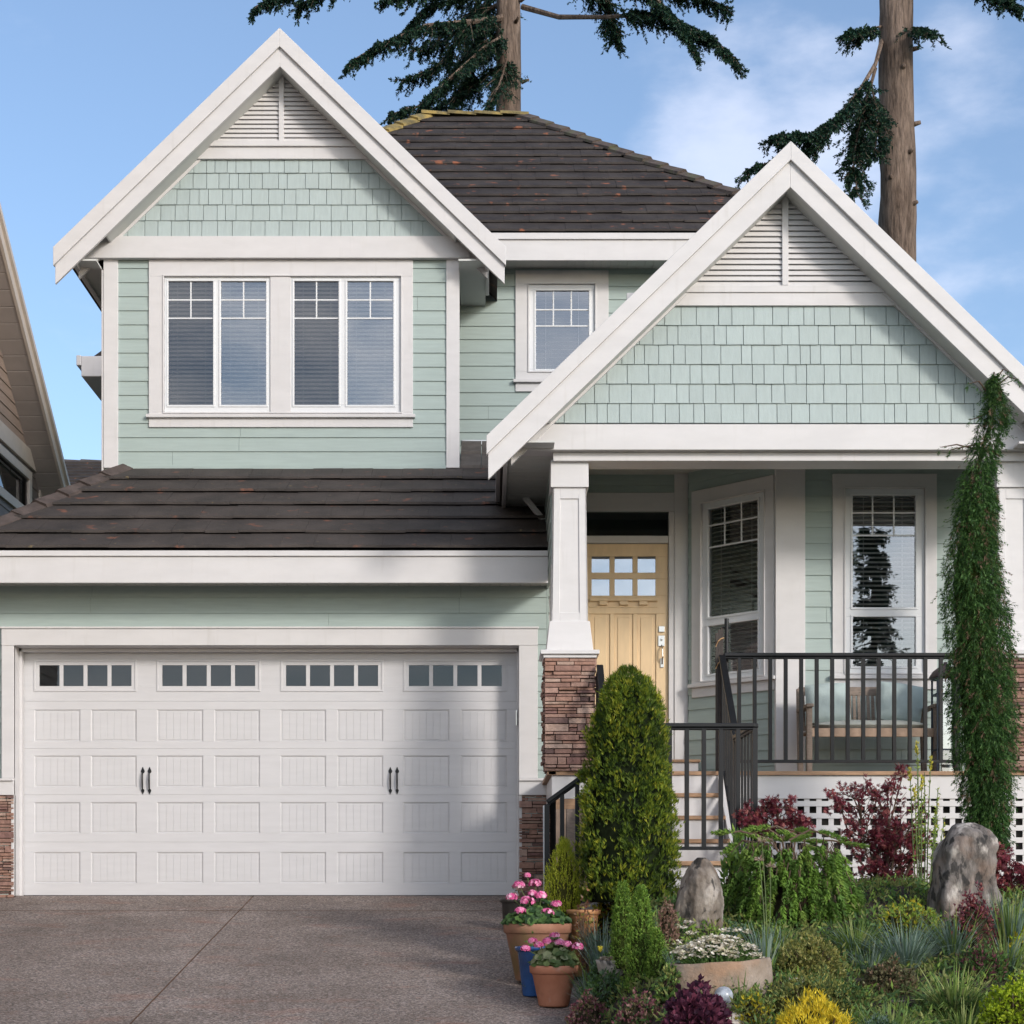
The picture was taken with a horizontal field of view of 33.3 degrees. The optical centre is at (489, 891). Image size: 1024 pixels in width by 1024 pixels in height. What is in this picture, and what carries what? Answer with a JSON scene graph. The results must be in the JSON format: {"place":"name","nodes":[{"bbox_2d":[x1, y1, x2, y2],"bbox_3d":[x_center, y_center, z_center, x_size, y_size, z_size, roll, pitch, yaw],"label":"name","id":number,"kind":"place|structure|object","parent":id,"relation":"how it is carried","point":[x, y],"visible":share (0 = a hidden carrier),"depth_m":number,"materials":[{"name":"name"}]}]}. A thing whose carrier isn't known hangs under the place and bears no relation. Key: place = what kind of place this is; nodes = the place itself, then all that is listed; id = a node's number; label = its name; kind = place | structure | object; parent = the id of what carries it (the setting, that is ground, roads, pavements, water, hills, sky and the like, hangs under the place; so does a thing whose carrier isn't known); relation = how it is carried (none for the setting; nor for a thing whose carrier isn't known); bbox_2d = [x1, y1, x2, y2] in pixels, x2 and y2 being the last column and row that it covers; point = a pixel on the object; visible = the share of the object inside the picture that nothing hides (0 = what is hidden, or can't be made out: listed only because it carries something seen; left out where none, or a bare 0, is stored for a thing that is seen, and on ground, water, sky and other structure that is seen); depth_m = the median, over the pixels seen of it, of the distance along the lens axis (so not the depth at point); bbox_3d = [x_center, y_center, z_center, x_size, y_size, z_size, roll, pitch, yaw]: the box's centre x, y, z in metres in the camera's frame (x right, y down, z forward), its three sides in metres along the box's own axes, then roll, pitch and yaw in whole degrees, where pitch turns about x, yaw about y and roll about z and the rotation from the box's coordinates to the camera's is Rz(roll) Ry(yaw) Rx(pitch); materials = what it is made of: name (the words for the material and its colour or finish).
{"place":"outdoors","nodes":[
{"label":"outdoors","id":0,"kind":"place"},
{"bbox_2d":[64,459,100,484],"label":"distant house","id":1,"kind":"structure","parent":0,"point":[77,470],"depth_m":32.98,"materials":[{"name":"tile"}]},
{"bbox_2d":[0,896,579,1023],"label":"driveway","id":2,"kind":"structure","parent":0,"point":[281,967],"depth_m":13.44,"materials":[{"name":"grey concrete"}]},
{"bbox_2d":[130,897,251,1023],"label":"driveway joint","id":3,"kind":"object","parent":2,"relation":"on","point":[188,963],"visible":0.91,"depth_m":13.38,"materials":[{"name":"grey concrete"}]},
{"bbox_2d":[0,910,501,910],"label":"driveway joint","id":4,"kind":"object","parent":2,"relation":"on","point":[250,910],"visible":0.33,"depth_m":16.11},
{"bbox_2d":[499,899,526,918],"bbox_3d":[0.217,0.200,15.000,0.268,0.280,0.268,0,0,0],"label":"flower pot","id":5,"kind":"object","parent":2,"relation":"on","point":[510,906],"visible":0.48,"depth_m":14.90,"materials":[{"name":"ceramic"}]},
{"bbox_2d":[512,881,520,898],"bbox_3d":[0.222,0.108,14.995,0.183,0.435,0.171,0,0,34],"label":"bronze plant","id":6,"kind":"object","parent":5,"relation":"in","point":[517,889],"visible":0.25,"depth_m":15.00,"materials":[{"name":"green plant"}]},
{"bbox_2d":[515,946,544,996],"bbox_3d":[0.315,0.563,12.150,0.278,0.351,0.278,0,0,0],"label":"flower pot","id":7,"kind":"object","parent":2,"relation":"on","point":[526,975],"visible":0.36,"depth_m":12.07,"materials":[{"name":"blue ceramic"}]},
{"bbox_2d":[503,923,571,980],"bbox_3d":[0.352,0.444,12.620,0.508,0.422,0.508,0,0,0],"label":"flower pot","id":8,"kind":"object","parent":2,"relation":"on","point":[517,935],"visible":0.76,"depth_m":12.44,"materials":[{"name":"ceramic"}]},
{"bbox_2d":[500,873,572,925],"bbox_3d":[0.348,0.056,12.625,0.544,0.400,0.541,0,0,0],"label":"geranium","id":9,"kind":"object","parent":8,"relation":"on","point":[537,912],"visible":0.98,"depth_m":12.51,"materials":[{"name":"pink plant"}]},
{"bbox_2d":[529,965,577,1006],"bbox_3d":[0.441,0.647,11.800,0.338,0.282,0.338,0,0,0],"label":"flower pot","id":10,"kind":"object","parent":2,"relation":"on","point":[551,988],"visible":0.88,"depth_m":11.69,"materials":[{"name":"ceramic"}]},
{"bbox_2d":[520,932,583,967],"bbox_3d":[0.427,0.400,11.803,0.439,0.250,0.381,0,0,0],"label":"geranium","id":11,"kind":"object","parent":10,"relation":"on","point":[555,952],"visible":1,"depth_m":11.72,"materials":[{"name":"pink plant"}]},
{"bbox_2d":[0,0,1023,459],"label":"sky","id":12,"kind":"structure","parent":0,"point":[89,89],"materials":[{"name":"blue"}]},
{"bbox_2d":[723,618,730,672],"bbox_3d":[2.163,-1.791,15.620,0.076,1.402,0.042,0,0,0],"label":"garden pole","id":13,"kind":"object","parent":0,"point":[726,624],"visible":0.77,"depth_m":15.61,"materials":[{"name":"black metal"}]},
{"bbox_3d":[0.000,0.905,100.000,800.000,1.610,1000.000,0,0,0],"label":"ground","id":14,"kind":"structure","parent":0,"visible":0},
{"bbox_2d":[0,204,69,515],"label":"neighbouring house","id":15,"kind":"structure","parent":14,"relation":"on","point":[32,464],"depth_m":23.91,"materials":[{"name":"beige"}]},
{"bbox_2d":[0,444,31,508],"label":"window","id":16,"kind":"structure","parent":15,"relation":"in","point":[11,484],"depth_m":24.10,"materials":[{"name":"beige paint"}]},
{"bbox_2d":[246,0,749,125],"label":"fir tree","id":17,"kind":"object","parent":14,"relation":"on","point":[475,26],"visible":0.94,"depth_m":29.44,"materials":[{"name":"green plant"}]},
{"bbox_2d":[0,28,1023,909],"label":"house","id":18,"kind":"structure","parent":14,"relation":"on","point":[458,466],"depth_m":17.24,"materials":[{"name":"green"}]},
{"bbox_2d":[24,653,515,896],"bbox_3d":[-2.214,-1.400,17.357,5.404,2.920,0.325,0,0,0],"label":"garage door","id":19,"kind":"structure","parent":18,"relation":"in","point":[146,774],"depth_m":17.24,"materials":[{"name":"paint"}]},
{"bbox_2d":[146,260,414,427],"bbox_3d":[-2.304,-6.042,19.090,2.961,1.840,0.520,0,0,0],"label":"window","id":20,"kind":"structure","parent":18,"relation":"in","point":[247,343],"depth_m":18.90,"materials":[{"name":"glass"}]},
{"bbox_2d":[513,270,608,391],"bbox_3d":[0.845,-6.562,20.250,1.140,1.415,0.520,0,0,0],"label":"window","id":21,"kind":"structure","parent":18,"relation":"in","point":[556,311],"depth_m":20.05,"materials":[{"name":"white paint"}]},
{"bbox_2d":[587,544,667,733],"bbox_3d":[1.385,-2.475,17.856,0.918,2.250,0.408,0,0,0],"label":"front door","id":22,"kind":"structure","parent":18,"relation":"in","point":[627,584],"depth_m":17.72,"materials":[{"name":"yellow paint"}]},
{"bbox_2d":[586,512,668,535],"bbox_3d":[1.385,-3.803,17.955,1.118,0.429,0.010,0,0,0],"label":"transom window","id":23,"kind":"structure","parent":18,"relation":"in","point":[598,523],"depth_m":17.95,"materials":[{"name":"black glass"}]},
{"bbox_2d":[715,627,723,770],"bbox_3d":[2.095,-1.755,15.618,0.081,1.329,0.068,0,0,0],"label":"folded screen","id":24,"kind":"object","parent":18,"relation":"on","point":[719,637],"visible":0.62,"depth_m":15.62,"materials":[{"name":"metal"}]},
{"bbox_2d":[687,475,774,697],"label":"window","id":25,"kind":"structure","parent":18,"relation":"in","point":[737,531],"depth_m":17.42,"materials":[{"name":"glass"}]},
{"bbox_2d":[796,687,939,770],"bbox_3d":[3.574,-1.529,16.222,1.256,0.882,0.604,0,0,0],"label":"porch bench","id":26,"kind":"object","parent":18,"relation":"on","point":[854,732],"visible":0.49,"depth_m":15.96,"materials":[{"name":"brown wood"}]},
{"bbox_2d":[812,720,922,727],"bbox_3d":[3.574,-1.560,16.200,1.096,0.120,0.460,0,0,0],"label":"cushion","id":27,"kind":"object","parent":26,"relation":"on","point":[872,724],"visible":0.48,"depth_m":15.99,"materials":[{"name":"fabric"}]},
{"bbox_2d":[805,683,850,722],"bbox_3d":[3.222,-1.801,16.321,0.424,0.395,0.194,0,0,0],"label":"cushion","id":28,"kind":"object","parent":27,"relation":"on","point":[824,702],"visible":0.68,"depth_m":16.26,"materials":[{"name":"fabric"}]},
{"bbox_2d":[881,681,922,721],"bbox_3d":[3.909,-1.801,16.320,0.472,0.428,0.195,0,0,0],"label":"cushion","id":29,"kind":"object","parent":27,"relation":"on","point":[901,700],"visible":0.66,"depth_m":16.26,"materials":[{"name":"fabric"}]},
{"bbox_2d":[832,474,936,688],"bbox_3d":[3.876,-3.045,17.020,1.074,2.115,0.520,0,0,0],"label":"window","id":30,"kind":"structure","parent":18,"relation":"in","point":[879,534],"depth_m":16.82,"materials":[{"name":"white paint"}]},
{"bbox_2d":[929,662,959,770],"bbox_3d":[4.246,-1.616,15.950,0.300,1.053,0.300,0,0,0],"label":"lantern","id":31,"kind":"object","parent":18,"relation":"on","point":[934,675],"visible":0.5,"depth_m":15.88,"materials":[{"name":"metal"}]},
{"bbox_2d":[941,750,949,770],"bbox_3d":[4.246,-1.212,15.950,0.080,0.205,0.079,0,0,0],"label":"candle","id":32,"kind":"object","parent":31,"relation":"in","point":[945,767],"visible":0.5,"depth_m":15.91,"materials":[{"name":"wax"}]},
{"bbox_2d":[577,873,1023,1023],"bbox_3d":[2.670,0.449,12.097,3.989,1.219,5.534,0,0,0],"label":"ground cover","id":33,"kind":"object","parent":14,"relation":"on","point":[862,883],"visible":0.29,"depth_m":11.17,"materials":[{"name":"green plant"}]},
{"bbox_2d":[557,948,590,994],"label":"daffodil leaves","id":34,"kind":"object","parent":33,"relation":"on","point":[584,972],"visible":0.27,"depth_m":11.64,"materials":[{"name":"green plant"}]},
{"bbox_2d":[566,971,588,998],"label":"blue grass","id":35,"kind":"structure","parent":33,"relation":"on","point":[580,985],"depth_m":11.62,"materials":[{"name":"plant"}]},
{"bbox_2d":[566,909,600,976],"bbox_3d":[0.699,0.381,12.750,0.258,0.495,0.258,0,0,0],"label":"flower pot","id":36,"kind":"object","parent":33,"relation":"on","point":[570,913],"visible":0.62,"depth_m":12.66,"materials":[{"name":"ceramic"}]},
{"bbox_2d":[571,885,599,976],"bbox_3d":[0.698,0.287,12.544,0.213,0.700,0.184,0,0,16],"label":"autumn sedum","id":37,"kind":"object","parent":33,"relation":"on","point":[583,963],"visible":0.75,"depth_m":12.53,"materials":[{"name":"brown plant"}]},
{"bbox_2d":[564,988,608,1023],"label":"heuchera","id":38,"kind":"object","parent":33,"relation":"on","point":[587,1011],"visible":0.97,"depth_m":10.93,"materials":[{"name":"brown plant"}]},
{"bbox_2d":[569,915,611,957],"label":"blue grass","id":39,"kind":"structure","parent":33,"relation":"on","point":[595,938],"depth_m":12.46,"materials":[{"name":"plant"}]},
{"bbox_2d":[569,979,612,1003],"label":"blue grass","id":40,"kind":"structure","parent":33,"relation":"on","point":[591,993],"depth_m":11.09,"materials":[{"name":"plant"}]},
{"bbox_2d":[578,934,610,971],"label":"blue grass","id":41,"kind":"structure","parent":33,"relation":"on","point":[590,956],"depth_m":12.02,"materials":[{"name":"plant"}]},
{"bbox_2d":[586,949,611,988],"bbox_3d":[0.800,0.538,11.530,0.326,0.326,0.280,0,0,0],"label":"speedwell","id":42,"kind":"object","parent":33,"relation":"on","point":[594,968],"visible":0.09,"depth_m":11.50,"materials":[{"name":"green plant"}]},
{"bbox_2d":[580,967,620,1013],"bbox_3d":[0.768,0.650,11.135,0.376,0.334,0.327,0,0,0],"label":"speedwell","id":43,"kind":"object","parent":33,"relation":"on","point":[598,984],"visible":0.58,"depth_m":11.07,"materials":[{"name":"green plant"}]},
{"bbox_2d":[592,902,613,937],"bbox_3d":[0.871,0.179,13.049,0.238,0.411,0.221,0,0,0],"label":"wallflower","id":44,"kind":"object","parent":33,"relation":"on","point":[605,909],"visible":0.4,"depth_m":13.00,"materials":[{"name":"green plant"}]},
{"bbox_2d":[596,959,622,981],"bbox_3d":[0.820,0.686,11.350,0.240,0.470,0.240,0,0,0],"label":"rock","id":45,"kind":"object","parent":33,"relation":"on","point":[604,964],"visible":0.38,"depth_m":11.26,"materials":[{"name":"stone"}]},
{"bbox_2d":[598,956,613,959],"bbox_3d":[0.822,0.442,11.353,0.218,0.034,0.235,0,0,0],"label":"stonecrop","id":46,"kind":"object","parent":45,"relation":"in","point":[605,957],"visible":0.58,"depth_m":11.33,"materials":[{"name":"plant"}]},
{"bbox_2d":[609,880,634,968],"bbox_3d":[0.875,0.211,11.250,0.201,0.587,0.190,0,0,0],"label":"dwarf cypress","id":47,"kind":"object","parent":33,"relation":"on","point":[622,912],"visible":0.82,"depth_m":11.21,"materials":[{"name":"green plant"}]},
{"bbox_2d":[572,663,684,901],"bbox_3d":[1.045,-0.820,12.838,0.867,1.799,0.860,0,0,0],"label":"arborvitae","id":48,"kind":"object","parent":33,"relation":"on","point":[626,811],"visible":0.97,"depth_m":12.63,"materials":[{"name":"green plant"}]},
{"bbox_2d":[621,884,654,995],"bbox_3d":[0.956,0.340,10.897,0.252,0.787,0.253,0,0,0],"label":"dwarf cypress","id":49,"kind":"object","parent":33,"relation":"on","point":[640,928],"visible":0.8,"depth_m":10.85,"materials":[{"name":"green plant"}]},
{"bbox_2d":[611,987,664,1023],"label":"heuchera","id":50,"kind":"object","parent":33,"relation":"on","point":[638,1011],"visible":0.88,"depth_m":10.11,"materials":[{"name":"brown plant"}]},
{"bbox_2d":[643,926,668,984],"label":"dwarf cypress","id":51,"kind":"object","parent":33,"relation":"on","point":[657,961],"visible":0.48,"depth_m":10.72,"materials":[{"name":"green plant"}]},
{"bbox_2d":[650,955,681,1004],"bbox_3d":[1.066,0.540,10.245,0.214,0.328,0.178,0,0,0],"label":"speedwell","id":52,"kind":"object","parent":33,"relation":"on","point":[667,981],"visible":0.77,"depth_m":10.21,"materials":[{"name":"green plant"}]},
{"bbox_2d":[655,896,679,945],"bbox_3d":[1.184,0.214,11.410,0.188,0.392,0.178,0,0,0],"label":"blush shrub","id":53,"kind":"object","parent":33,"relation":"on","point":[667,924],"visible":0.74,"depth_m":11.38,"materials":[{"name":"plant"}]},
{"bbox_2d":[653,908,681,928],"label":"green grass","id":54,"kind":"structure","parent":33,"relation":"on","point":[657,920],"depth_m":11.58,"materials":[{"name":"green plant"}]},
{"bbox_2d":[661,948,680,963],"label":"blue grass","id":55,"kind":"structure","parent":33,"relation":"on","point":[671,958],"depth_m":10.69,"materials":[{"name":"plant"}]},
{"bbox_2d":[661,973,732,1023],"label":"heuchera","id":56,"kind":"object","parent":33,"relation":"on","point":[692,1004],"visible":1,"depth_m":9.36,"materials":[{"name":"purple plant"}]},
{"bbox_2d":[675,857,723,929],"bbox_3d":[1.491,0.118,12.005,0.328,0.715,0.332,0,0,35],"label":"boulder","id":57,"kind":"object","parent":33,"relation":"on","point":[700,897],"visible":0.67,"depth_m":11.89,"materials":[{"name":"grey stone"}]},
{"bbox_2d":[669,957,772,995],"bbox_3d":[1.386,0.557,10.344,0.657,0.321,0.395,0,0,0],"label":"stone trough","id":58,"kind":"object","parent":33,"relation":"on","point":[718,974],"visible":0.56,"depth_m":10.19,"materials":[{"name":"beige stone"}]},
{"bbox_2d":[670,919,764,963],"bbox_3d":[1.377,0.304,10.346,0.589,0.273,0.385,0,0,0],"label":"stonecrop","id":59,"kind":"object","parent":58,"relation":"in","point":[714,948],"visible":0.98,"depth_m":10.28,"materials":[{"name":"white plant"}]},
{"bbox_2d":[714,986,732,1003],"bbox_3d":[1.359,0.605,9.950,0.112,0.112,0.112,0,0,0],"label":"glass ball","id":60,"kind":"object","parent":33,"relation":"on","point":[725,992],"visible":0.64,"depth_m":9.91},
{"bbox_2d":[726,1011,743,1023],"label":"stone","id":61,"kind":"object","parent":33,"relation":"on","point":[737,1021],"visible":0.21,"depth_m":9.69,"materials":[{"name":"white stone"}]},
{"bbox_2d":[717,824,753,905],"bbox_3d":[1.827,-0.111,12.740,0.360,0.810,0.335,0,0,-16],"label":"leafy shrub","id":62,"kind":"object","parent":33,"relation":"on","point":[733,861],"visible":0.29,"depth_m":12.71,"materials":[{"name":"green plant"}]},
{"bbox_2d":[721,921,760,942],"bbox_3d":[1.677,0.303,11.553,0.329,0.223,0.274,0,0,0],"label":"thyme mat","id":63,"kind":"object","parent":33,"relation":"on","point":[743,926],"visible":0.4,"depth_m":11.52,"materials":[{"name":"plant"}]},
{"bbox_2d":[730,971,763,1005],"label":"green grass","id":64,"kind":"structure","parent":33,"relation":"on","point":[735,994],"depth_m":10.04,"materials":[{"name":"green plant"}]},
{"bbox_2d":[733,982,775,1023],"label":"shrub","id":65,"kind":"object","parent":33,"relation":"on","point":[749,1006],"visible":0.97,"depth_m":9.70,"materials":[{"name":"green plant"}]},
{"bbox_2d":[734,915,787,972],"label":"blue grass","id":66,"kind":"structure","parent":33,"relation":"on","point":[765,947],"depth_m":10.65,"materials":[{"name":"plant"}]},
{"bbox_2d":[753,837,776,937],"bbox_3d":[1.865,-0.015,11.600,0.165,0.732,0.090,0,0,0],"label":"allium","id":67,"kind":"object","parent":33,"relation":"on","point":[762,859],"visible":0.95,"depth_m":11.60,"materials":[{"name":"green plant"}]},
{"bbox_2d":[731,794,815,859],"bbox_3d":[2.196,-0.339,13.250,0.673,0.848,0.285,0,0,0],"label":"red maple","id":68,"kind":"object","parent":33,"relation":"on","point":[772,809],"visible":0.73,"depth_m":13.23,"materials":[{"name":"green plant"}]},
{"bbox_2d":[752,920,810,945],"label":"green grass","id":69,"kind":"structure","parent":33,"relation":"on","point":[784,936],"depth_m":11.39,"materials":[{"name":"green plant"}]},
{"bbox_2d":[710,823,870,927],"bbox_3d":[2.161,-0.007,12.299,1.227,0.970,0.759,0,0,0],"label":"weeping spruce","id":70,"kind":"object","parent":33,"relation":"on","point":[799,890],"visible":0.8,"depth_m":12.16,"materials":[{"name":"green plant"}]},
{"bbox_2d":[775,928,848,981],"bbox_3d":[1.993,0.408,10.740,0.533,0.387,0.450,0,0,0],"label":"moss cushion","id":71,"kind":"object","parent":33,"relation":"on","point":[808,956],"visible":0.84,"depth_m":10.64,"materials":[{"name":"green plant"}]},
{"bbox_2d":[762,962,867,1016],"bbox_3d":[1.865,0.599,9.978,0.702,0.385,0.600,0,0,0],"label":"moss cushion","id":72,"kind":"object","parent":33,"relation":"on","point":[785,993],"visible":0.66,"depth_m":9.89,"materials":[{"name":"green plant"}]},
{"bbox_2d":[775,986,856,1023],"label":"golden heather","id":73,"kind":"object","parent":33,"relation":"on","point":[830,1014],"visible":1,"depth_m":9.04,"materials":[{"name":"yellow plant"}]},
{"bbox_2d":[824,973,872,1012],"bbox_3d":[2.069,0.616,9.973,0.336,0.290,0.296,0,0,0],"label":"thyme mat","id":74,"kind":"object","parent":33,"relation":"on","point":[857,992],"visible":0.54,"depth_m":9.93,"materials":[{"name":"green plant"}]},
{"bbox_2d":[817,913,890,955],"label":"green grass","id":75,"kind":"structure","parent":33,"relation":"on","point":[856,936],"depth_m":11.31,"materials":[{"name":"green plant"}]},
{"bbox_2d":[838,915,880,945],"bbox_3d":[2.521,0.286,11.640,0.295,0.263,0.282,0,0,40],"label":"creeper","id":76,"kind":"object","parent":33,"relation":"on","point":[866,927],"visible":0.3,"depth_m":11.62,"materials":[{"name":"green plant"}]},
{"bbox_2d":[822,763,932,884],"bbox_3d":[3.079,-0.447,13.594,0.913,1.166,0.461,0,0,0],"label":"red maple","id":77,"kind":"object","parent":33,"relation":"on","point":[888,826],"visible":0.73,"depth_m":13.57,"materials":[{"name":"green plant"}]},
{"bbox_2d":[843,936,914,972],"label":"blue grass","id":78,"kind":"structure","parent":33,"relation":"on","point":[876,958],"depth_m":10.97,"materials":[{"name":"plant"}]},
{"bbox_2d":[861,1011,896,1023],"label":"dwarf conifer","id":79,"kind":"object","parent":33,"relation":"on","point":[878,1019],"visible":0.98,"depth_m":9.15,"materials":[{"name":"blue plant"}]},
{"bbox_2d":[859,952,918,996],"bbox_3d":[2.418,0.522,10.439,0.400,0.316,0.356,0,0,0],"label":"bronze cushion","id":80,"kind":"object","parent":33,"relation":"on","point":[880,974],"visible":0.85,"depth_m":10.37,"materials":[{"name":"brown plant"}]},
{"bbox_2d":[840,998,952,1023],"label":"green grass","id":81,"kind":"structure","parent":33,"relation":"on","point":[897,1019],"depth_m":9.31,"materials":[{"name":"plant"}]},
{"bbox_2d":[845,913,965,968],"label":"blue grass","id":82,"kind":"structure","parent":33,"relation":"on","point":[911,950],"depth_m":11.02,"materials":[{"name":"plant"}]},
{"bbox_2d":[875,895,943,938],"bbox_3d":[2.918,0.191,11.937,0.537,0.352,0.485,0,0,0],"label":"euphorbia","id":83,"kind":"object","parent":33,"relation":"on","point":[908,916],"visible":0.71,"depth_m":11.84,"materials":[{"name":"green plant"}]},
{"bbox_2d":[907,741,945,884],"bbox_3d":[3.366,-0.538,13.200,0.302,1.258,0.210,0,0,0],"label":"yellow lupin","id":84,"kind":"object","parent":33,"relation":"on","point":[920,850],"visible":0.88,"depth_m":13.18,"materials":[{"name":"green plant"}]},
{"bbox_2d":[895,955,1002,1014],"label":"green grass","id":85,"kind":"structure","parent":33,"relation":"on","point":[951,993],"depth_m":9.81,"materials":[{"name":"green plant"}]},
{"bbox_2d":[918,980,984,1022],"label":"creeping juniper","id":86,"kind":"object","parent":33,"relation":"on","point":[928,1003],"visible":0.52,"depth_m":9.81,"materials":[{"name":"green plant"}]},
{"bbox_2d":[912,899,1004,955],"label":"blue grass","id":87,"kind":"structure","parent":33,"relation":"on","point":[954,941],"depth_m":11.19,"materials":[{"name":"plant"}]},
{"bbox_2d":[926,823,1002,921],"bbox_3d":[3.394,0.015,12.289,0.562,1.019,0.507,0,0,0],"label":"boulder","id":88,"kind":"object","parent":33,"relation":"on","point":[964,857],"visible":0.58,"depth_m":12.11,"materials":[{"name":"grey stone"}]},
{"bbox_2d":[927,997,1010,1023],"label":"green grass","id":89,"kind":"structure","parent":33,"relation":"on","point":[963,1016],"depth_m":9.50,"materials":[{"name":"green plant"}]},
{"bbox_2d":[950,880,1003,950],"bbox_3d":[3.202,0.187,11.338,0.398,0.531,0.328,0,0,0],"label":"barberry","id":90,"kind":"object","parent":33,"relation":"on","point":[966,913],"visible":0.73,"depth_m":11.28,"materials":[{"name":"red plant"}]},
{"bbox_2d":[931,369,1023,858],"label":"weeping conifer","id":91,"kind":"object","parent":33,"relation":"on","point":[987,736],"visible":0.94,"depth_m":13.76,"materials":[{"name":"green plant"}]},
{"bbox_2d":[954,939,1011,981],"bbox_3d":[3.105,0.449,10.796,0.390,0.310,0.343,0,0,0],"label":"creeping juniper","id":92,"kind":"object","parent":33,"relation":"on","point":[976,959],"visible":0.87,"depth_m":10.72,"materials":[{"name":"green plant"}]},
{"bbox_2d":[962,922,1023,973],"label":"green grass","id":93,"kind":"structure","parent":33,"relation":"on","point":[1016,958],"depth_m":10.80,"materials":[{"name":"green plant"}]},
{"bbox_2d":[974,970,1023,1023],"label":"box shrub","id":94,"kind":"object","parent":33,"relation":"on","point":[1009,1005],"visible":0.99,"depth_m":9.46,"materials":[{"name":"green plant"}]},
{"bbox_2d":[977,886,1023,947],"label":"green grass","id":95,"kind":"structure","parent":33,"relation":"on","point":[1008,921],"depth_m":11.28,"materials":[{"name":"green plant"}]},
{"bbox_2d":[996,841,1023,895],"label":"red maple","id":96,"kind":"object","parent":33,"relation":"on","point":[1008,876],"visible":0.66,"depth_m":12.86,"materials":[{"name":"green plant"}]},
{"bbox_2d":[1005,926,1023,956],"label":"yellow shrub","id":97,"kind":"object","parent":33,"relation":"on","point":[1015,938],"visible":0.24,"depth_m":11.18,"materials":[{"name":"green plant"}]},
{"bbox_2d":[734,0,1023,261],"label":"fir tree","id":98,"kind":"object","parent":14,"relation":"on","point":[886,117],"visible":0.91,"depth_m":26.62,"materials":[{"name":"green plant"}]},
{"bbox_3d":[0.563,0.445,12.980,0.228,0.360,0.228,0,0,0],"label":"flower pot","id":99,"kind":"object","parent":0,"visible":0},
{"bbox_2d":[542,836,584,922],"bbox_3d":[0.569,-0.025,12.976,0.348,0.807,0.357,0,0,0],"label":"gold cypress","id":100,"kind":"object","parent":99,"relation":"in","point":[563,889],"visible":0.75,"depth_m":12.92,"materials":[{"name":"plant"}]}
]}

